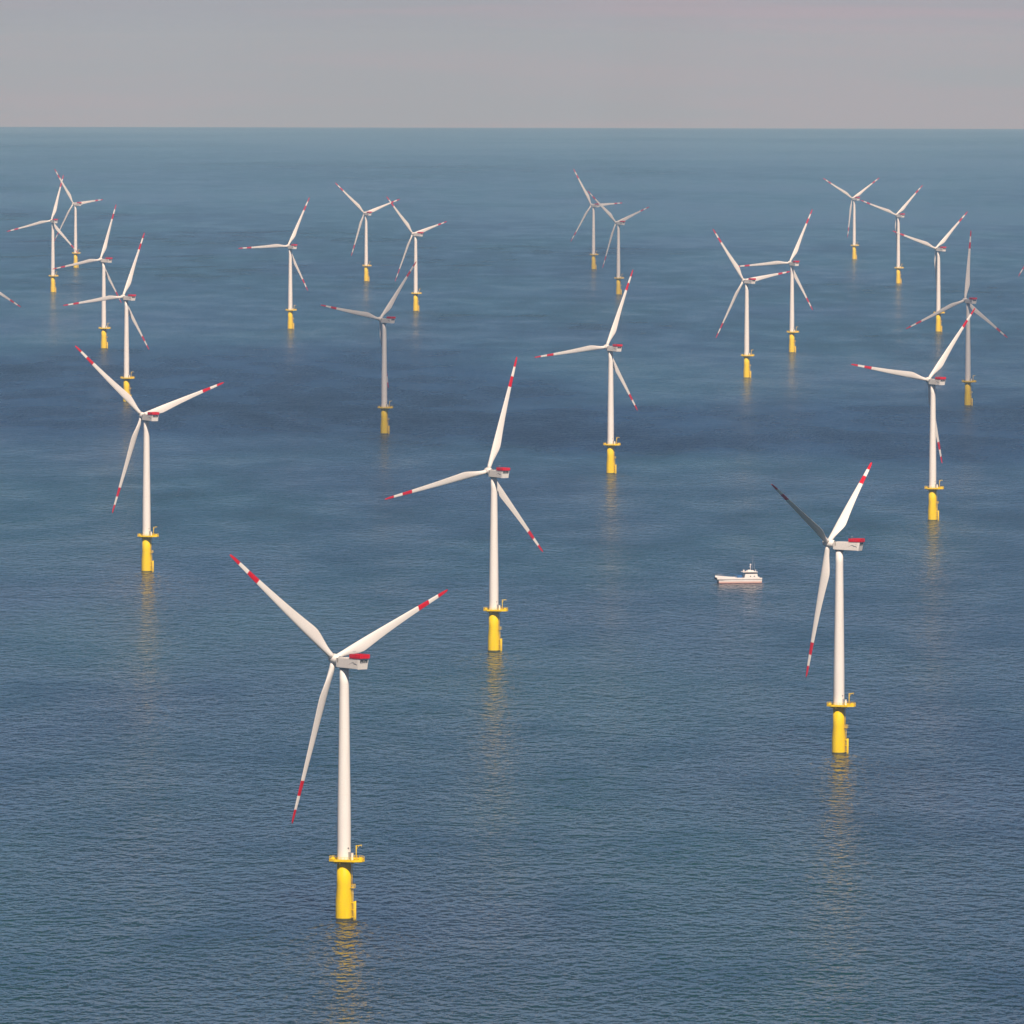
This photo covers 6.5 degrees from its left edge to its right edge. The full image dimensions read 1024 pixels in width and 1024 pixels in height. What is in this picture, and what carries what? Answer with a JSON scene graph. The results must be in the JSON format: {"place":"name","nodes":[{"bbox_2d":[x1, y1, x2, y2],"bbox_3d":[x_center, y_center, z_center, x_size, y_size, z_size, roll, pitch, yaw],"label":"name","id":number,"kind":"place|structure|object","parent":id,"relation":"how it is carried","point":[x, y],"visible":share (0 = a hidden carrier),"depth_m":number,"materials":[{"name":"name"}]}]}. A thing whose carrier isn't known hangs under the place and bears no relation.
{"place":"outdoors","nodes":[
{"label":"outdoors","id":0,"kind":"place"},
{"bbox_2d":[0,127,1023,1023],"bbox_3d":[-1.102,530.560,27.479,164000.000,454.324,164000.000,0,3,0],"label":"sea","id":1,"kind":"structure","parent":0,"point":[614,781],"depth_m":5146.19,"materials":[{"name":"liquid"}]},
{"bbox_2d":[0,292,20,306],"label":"wind turbine","id":2,"kind":"object","parent":1,"relation":"in","point":[4,296],"visible":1,"depth_m":8424.47,"materials":[{"name":"white paint"}]},
{"bbox_2d":[7,175,77,291],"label":"wind turbine","id":3,"kind":"object","parent":1,"relation":"in","point":[53,276],"visible":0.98,"depth_m":11394.69,"materials":[{"name":"white paint"}]},
{"bbox_2d":[54,170,102,267],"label":"wind turbine","id":4,"kind":"object","parent":1,"relation":"in","point":[76,204],"visible":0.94,"depth_m":12739.44,"materials":[{"name":"white paint"}]},
{"bbox_2d":[54,205,121,348],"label":"wind turbine","id":5,"kind":"object","parent":1,"relation":"in","point":[104,342],"visible":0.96,"depth_m":9197.24,"materials":[{"name":"white paint"}]},
{"bbox_2d":[63,233,148,401],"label":"wind turbine","id":6,"kind":"object","parent":1,"relation":"in","point":[127,377],"visible":0.91,"depth_m":7778.96,"materials":[{"name":"white paint"}]},
{"bbox_2d":[75,346,223,571],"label":"wind turbine","id":7,"kind":"object","parent":1,"relation":"in","point":[147,562],"visible":0.98,"depth_m":5234.60,"materials":[{"name":"white paint"}]},
{"bbox_2d":[238,197,309,328],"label":"wind turbine","id":8,"kind":"object","parent":1,"relation":"in","point":[290,310],"visible":0.99,"depth_m":9872.24,"materials":[{"name":"white paint"}]},
{"bbox_2d":[230,554,447,919],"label":"wind turbine","id":9,"kind":"object","parent":1,"relation":"in","point":[344,860],"visible":0.98,"depth_m":3140.08,"materials":[{"name":"white paint"}]},
{"bbox_2d":[336,183,399,280],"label":"wind turbine","id":10,"kind":"object","parent":1,"relation":"in","point":[366,265],"visible":0.99,"depth_m":11995.76,"materials":[{"name":"white paint"}]},
{"bbox_2d":[321,262,415,433],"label":"wind turbine","id":11,"kind":"object","parent":1,"relation":"in","point":[384,426],"visible":0.99,"depth_m":7137.62,"materials":[{"name":"white paint"}]},
{"bbox_2d":[387,197,446,310],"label":"wind turbine","id":12,"kind":"object","parent":1,"relation":"in","point":[416,292],"visible":0.97,"depth_m":10581.81,"materials":[{"name":"white paint"}]},
{"bbox_2d":[385,357,542,650],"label":"wind turbine","id":13,"kind":"object","parent":1,"relation":"in","point":[494,639],"visible":0.99,"depth_m":4545.89,"materials":[{"name":"white paint"}]},
{"bbox_2d":[535,270,637,473],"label":"wind turbine","id":14,"kind":"object","parent":1,"relation":"in","point":[610,463],"visible":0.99,"depth_m":6469.30,"materials":[{"name":"white paint"}]},
{"bbox_2d":[571,170,619,268],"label":"wind turbine","id":15,"kind":"object","parent":1,"relation":"in","point":[593,254],"visible":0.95,"depth_m":12713.16,"materials":[{"name":"white paint"}]},
{"bbox_2d":[588,191,648,294],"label":"wind turbine","id":16,"kind":"object","parent":1,"relation":"in","point":[618,223],"visible":0.99,"depth_m":11340.44,"materials":[{"name":"white paint"}]},
{"bbox_2d":[714,564,761,582],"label":"crew boat","id":17,"kind":"object","parent":1,"relation":"on","point":[750,576],"visible":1,"depth_m":5135.98,"materials":[{"name":"beige"}]},
{"bbox_2d":[713,229,789,377],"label":"wind turbine","id":18,"kind":"object","parent":1,"relation":"in","point":[746,355],"visible":0.99,"depth_m":8395.58,"materials":[{"name":"white paint"}]},
{"bbox_2d":[739,210,812,352],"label":"wind turbine","id":19,"kind":"object","parent":1,"relation":"in","point":[792,346],"visible":0.99,"depth_m":9117.82,"materials":[{"name":"white paint"}]},
{"bbox_2d":[771,462,871,753],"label":"wind turbine","id":20,"kind":"object","parent":1,"relation":"in","point":[839,705],"visible":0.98,"depth_m":3888.01,"materials":[{"name":"white paint"}]},
{"bbox_2d":[823,178,878,258],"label":"wind turbine","id":21,"kind":"object","parent":1,"relation":"in","point":[853,200],"visible":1,"depth_m":13389.83,"materials":[{"name":"white paint"}]},
{"bbox_2d":[861,185,922,283],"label":"wind turbine","id":22,"kind":"object","parent":1,"relation":"in","point":[897,229],"visible":0.96,"depth_m":11933.82,"materials":[{"name":"white paint"}]},
{"bbox_2d":[851,308,974,519],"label":"wind turbine","id":23,"kind":"object","parent":1,"relation":"in","point":[933,510],"visible":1,"depth_m":5827.84,"materials":[{"name":"white paint"}]},
{"bbox_2d":[893,212,966,331],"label":"wind turbine","id":24,"kind":"object","parent":1,"relation":"in","point":[937,277],"visible":0.85,"depth_m":9818.37,"materials":[{"name":"white paint"}]},
{"bbox_2d":[906,231,1007,405],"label":"wind turbine","id":25,"kind":"object","parent":1,"relation":"in","point":[968,381],"visible":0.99,"depth_m":7736.44,"materials":[{"name":"white paint"}]},
{"bbox_2d":[0,0,1023,128],"label":"sky","id":26,"kind":"structure","parent":0,"point":[845,64],"materials":[{"name":"grey"}]}
]}

